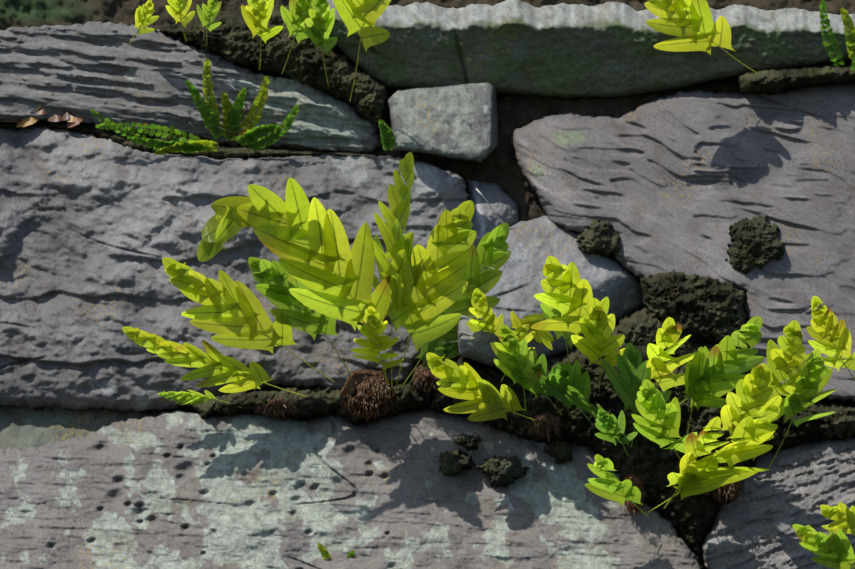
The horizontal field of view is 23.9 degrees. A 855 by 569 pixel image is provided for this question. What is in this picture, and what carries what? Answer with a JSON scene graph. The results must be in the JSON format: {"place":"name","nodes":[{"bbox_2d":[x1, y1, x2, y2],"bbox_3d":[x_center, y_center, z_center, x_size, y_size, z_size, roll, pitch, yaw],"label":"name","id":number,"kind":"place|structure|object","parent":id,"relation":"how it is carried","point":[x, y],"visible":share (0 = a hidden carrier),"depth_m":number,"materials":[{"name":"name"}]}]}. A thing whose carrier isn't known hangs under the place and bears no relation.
{"place":"outdoors","nodes":[
{"label":"outdoors","id":0,"kind":"place"},
{"bbox_2d":[0,0,854,568],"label":"fern","id":1,"kind":"object","parent":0,"point":[318,278],"depth_m":1.63,"materials":[{"name":"green plant"}]},
{"bbox_2d":[0,0,854,415],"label":"backing","id":2,"kind":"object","parent":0,"point":[500,166],"depth_m":1.90,"materials":[{"name":"brown soil"}]},
{"bbox_2d":[0,121,377,159],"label":"soil","id":3,"kind":"structure","parent":2,"relation":"on","point":[223,152],"depth_m":1.89,"materials":[{"name":"brown soil"}]},
{"bbox_2d":[0,21,381,153],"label":"stone","id":4,"kind":"object","parent":2,"relation":"on","point":[108,70],"visible":0.85,"depth_m":1.91,"materials":[{"name":"grey stone"}]},
{"bbox_2d":[155,3,388,128],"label":"soil","id":5,"kind":"structure","parent":4,"relation":"on","point":[230,38],"depth_m":1.90,"materials":[{"name":"brown soil"}]},
{"bbox_2d":[0,126,468,412],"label":"stone","id":6,"kind":"object","parent":2,"relation":"on","point":[94,230],"visible":0.69,"depth_m":1.81,"materials":[{"name":"grey stone"}]},
{"bbox_2d":[466,180,518,250],"bbox_3d":[0.060,-0.058,1.865,0.060,0.091,0.163,0,0,-1],"label":"stone","id":7,"kind":"object","parent":6,"relation":"on","point":[485,219],"visible":0.58,"depth_m":1.82,"materials":[{"name":"grey stone"}]},
{"bbox_2d":[0,408,700,568],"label":"stone","id":8,"kind":"object","parent":2,"relation":"on","point":[176,489],"visible":0.94,"depth_m":1.66,"materials":[{"name":"grey stone"}]},
{"bbox_2d":[0,405,154,448],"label":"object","id":9,"kind":"object","parent":8,"relation":"on","point":[23,427],"visible":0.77,"depth_m":1.78,"materials":[{"name":"grey stone"}]},
{"bbox_2d":[260,397,293,413],"bbox_3d":[-0.134,0.105,1.742,0.048,0.021,0.084,0,0,-1],"label":"root ball","id":10,"kind":"object","parent":8,"relation":"on","point":[280,407],"visible":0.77,"depth_m":1.71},
{"bbox_2d":[191,378,432,425],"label":"soil","id":11,"kind":"structure","parent":8,"relation":"on","point":[316,402],"depth_m":1.72,"materials":[{"name":"brown soil"}]},
{"bbox_2d":[411,361,439,392],"bbox_3d":[0.003,0.081,1.732,0.035,0.030,0.094,0,0,-1],"label":"root ball","id":12,"kind":"object","parent":11,"relation":"on","point":[417,368],"visible":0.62,"depth_m":1.70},
{"bbox_2d":[340,369,395,421],"bbox_3d":[-0.052,0.095,1.728,0.056,0.049,0.106,0,0,-1],"label":"root ball","id":13,"kind":"object","parent":8,"relation":"on","point":[373,375],"visible":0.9,"depth_m":1.69,"materials":[{"name":"roots"},{"name":"soil"}]},
{"bbox_2d":[438,448,474,475],"bbox_3d":[0.024,0.147,1.655,0.030,0.024,0.038,0,0,-1],"label":"clump","id":14,"kind":"object","parent":8,"relation":"on","point":[454,462],"visible":1,"depth_m":1.65,"materials":[{"name":"green plant"}]},
{"bbox_2d":[454,433,480,450],"bbox_3d":[0.033,0.130,1.665,0.023,0.015,0.037,0,0,-1],"label":"clump","id":15,"kind":"object","parent":8,"relation":"on","point":[468,443],"visible":1,"depth_m":1.66,"materials":[{"name":"green plant"}]},
{"bbox_2d":[473,454,529,487],"bbox_3d":[0.061,0.154,1.649,0.047,0.028,0.044,0,0,-1],"label":"clump","id":16,"kind":"object","parent":8,"relation":"on","point":[504,471],"visible":1,"depth_m":1.64,"materials":[{"name":"green plant"}]},
{"bbox_2d":[533,412,562,436],"bbox_3d":[0.101,0.117,1.680,0.035,0.028,0.089,0,0,-1],"label":"root ball","id":17,"kind":"object","parent":8,"relation":"on","point":[543,430],"visible":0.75,"depth_m":1.65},
{"bbox_2d":[542,438,572,463],"bbox_3d":[0.107,0.137,1.651,0.025,0.021,0.039,0,0,-1],"label":"clump","id":18,"kind":"object","parent":8,"relation":"on","point":[560,450],"visible":1,"depth_m":1.64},
{"bbox_2d":[621,473,645,512],"bbox_3d":[0.166,0.172,1.636,0.025,0.040,0.092,0,0,6],"label":"root ball","id":19,"kind":"object","parent":8,"relation":"on","point":[626,477],"visible":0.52,"depth_m":1.61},
{"bbox_2d":[387,82,498,162],"bbox_3d":[0.016,-0.156,1.905,0.112,0.089,0.176,0,0,-1],"label":"stone","id":20,"kind":"object","parent":2,"relation":"on","point":[457,122],"visible":0.98,"depth_m":1.85,"materials":[{"name":"grey stone"}]},
{"bbox_2d":[457,216,644,369],"bbox_3d":[0.116,0.004,1.781,0.188,0.145,0.260,0,0,-1],"label":"stone","id":21,"kind":"object","parent":2,"relation":"on","point":[534,244],"visible":0.52,"depth_m":1.75,"materials":[{"name":"grey stone"}]},
{"bbox_2d":[576,219,620,255],"bbox_3d":[0.151,-0.042,1.772,0.041,0.034,0.046,0,0,-1],"label":"clump","id":22,"kind":"object","parent":21,"relation":"on","point":[602,237],"visible":1,"depth_m":1.76,"materials":[{"name":"green plant"}]},
{"bbox_2d":[427,307,854,568],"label":"soil","id":23,"kind":"structure","parent":2,"relation":"on","point":[652,465],"depth_m":1.65,"materials":[{"name":"brown soil"}]},
{"bbox_2d":[510,81,854,402],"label":"stone","id":24,"kind":"object","parent":2,"relation":"on","point":[679,181],"visible":0.94,"depth_m":1.79,"materials":[{"name":"grey stone"}]},
{"bbox_2d":[312,0,854,97],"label":"stone","id":25,"kind":"object","parent":24,"relation":"on","point":[603,50],"visible":0.75,"depth_m":1.87,"materials":[{"name":"grey stone"}]},
{"bbox_2d":[725,215,784,274],"bbox_3d":[0.283,-0.035,1.752,0.059,0.056,0.055,0,0,-1],"label":"clump","id":26,"kind":"object","parent":24,"relation":"on","point":[756,241],"visible":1,"depth_m":1.74,"materials":[{"name":"green plant"}]},
{"bbox_2d":[736,62,854,93],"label":"soil","id":27,"kind":"structure","parent":24,"relation":"on","point":[771,80],"depth_m":1.83,"materials":[{"name":"brown soil"}]},
{"bbox_2d":[639,269,747,347],"bbox_3d":[0.238,0.021,1.760,0.108,0.080,0.179,0,0,-1],"label":"moss clump","id":28,"kind":"object","parent":2,"relation":"on","point":[705,310],"visible":0.67,"depth_m":1.70,"materials":[{"name":"plant"}]},
{"bbox_2d":[701,436,854,568],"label":"stone","id":29,"kind":"object","parent":2,"relation":"on","point":[800,484],"visible":0.9,"depth_m":1.61,"materials":[{"name":"grey stone"}]},
{"bbox_2d":[709,480,742,504],"bbox_3d":[0.238,0.166,1.630,0.036,0.032,0.096,0,0,8],"label":"root ball","id":30,"kind":"object","parent":29,"relation":"on","point":[722,489],"visible":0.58,"depth_m":1.60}
]}

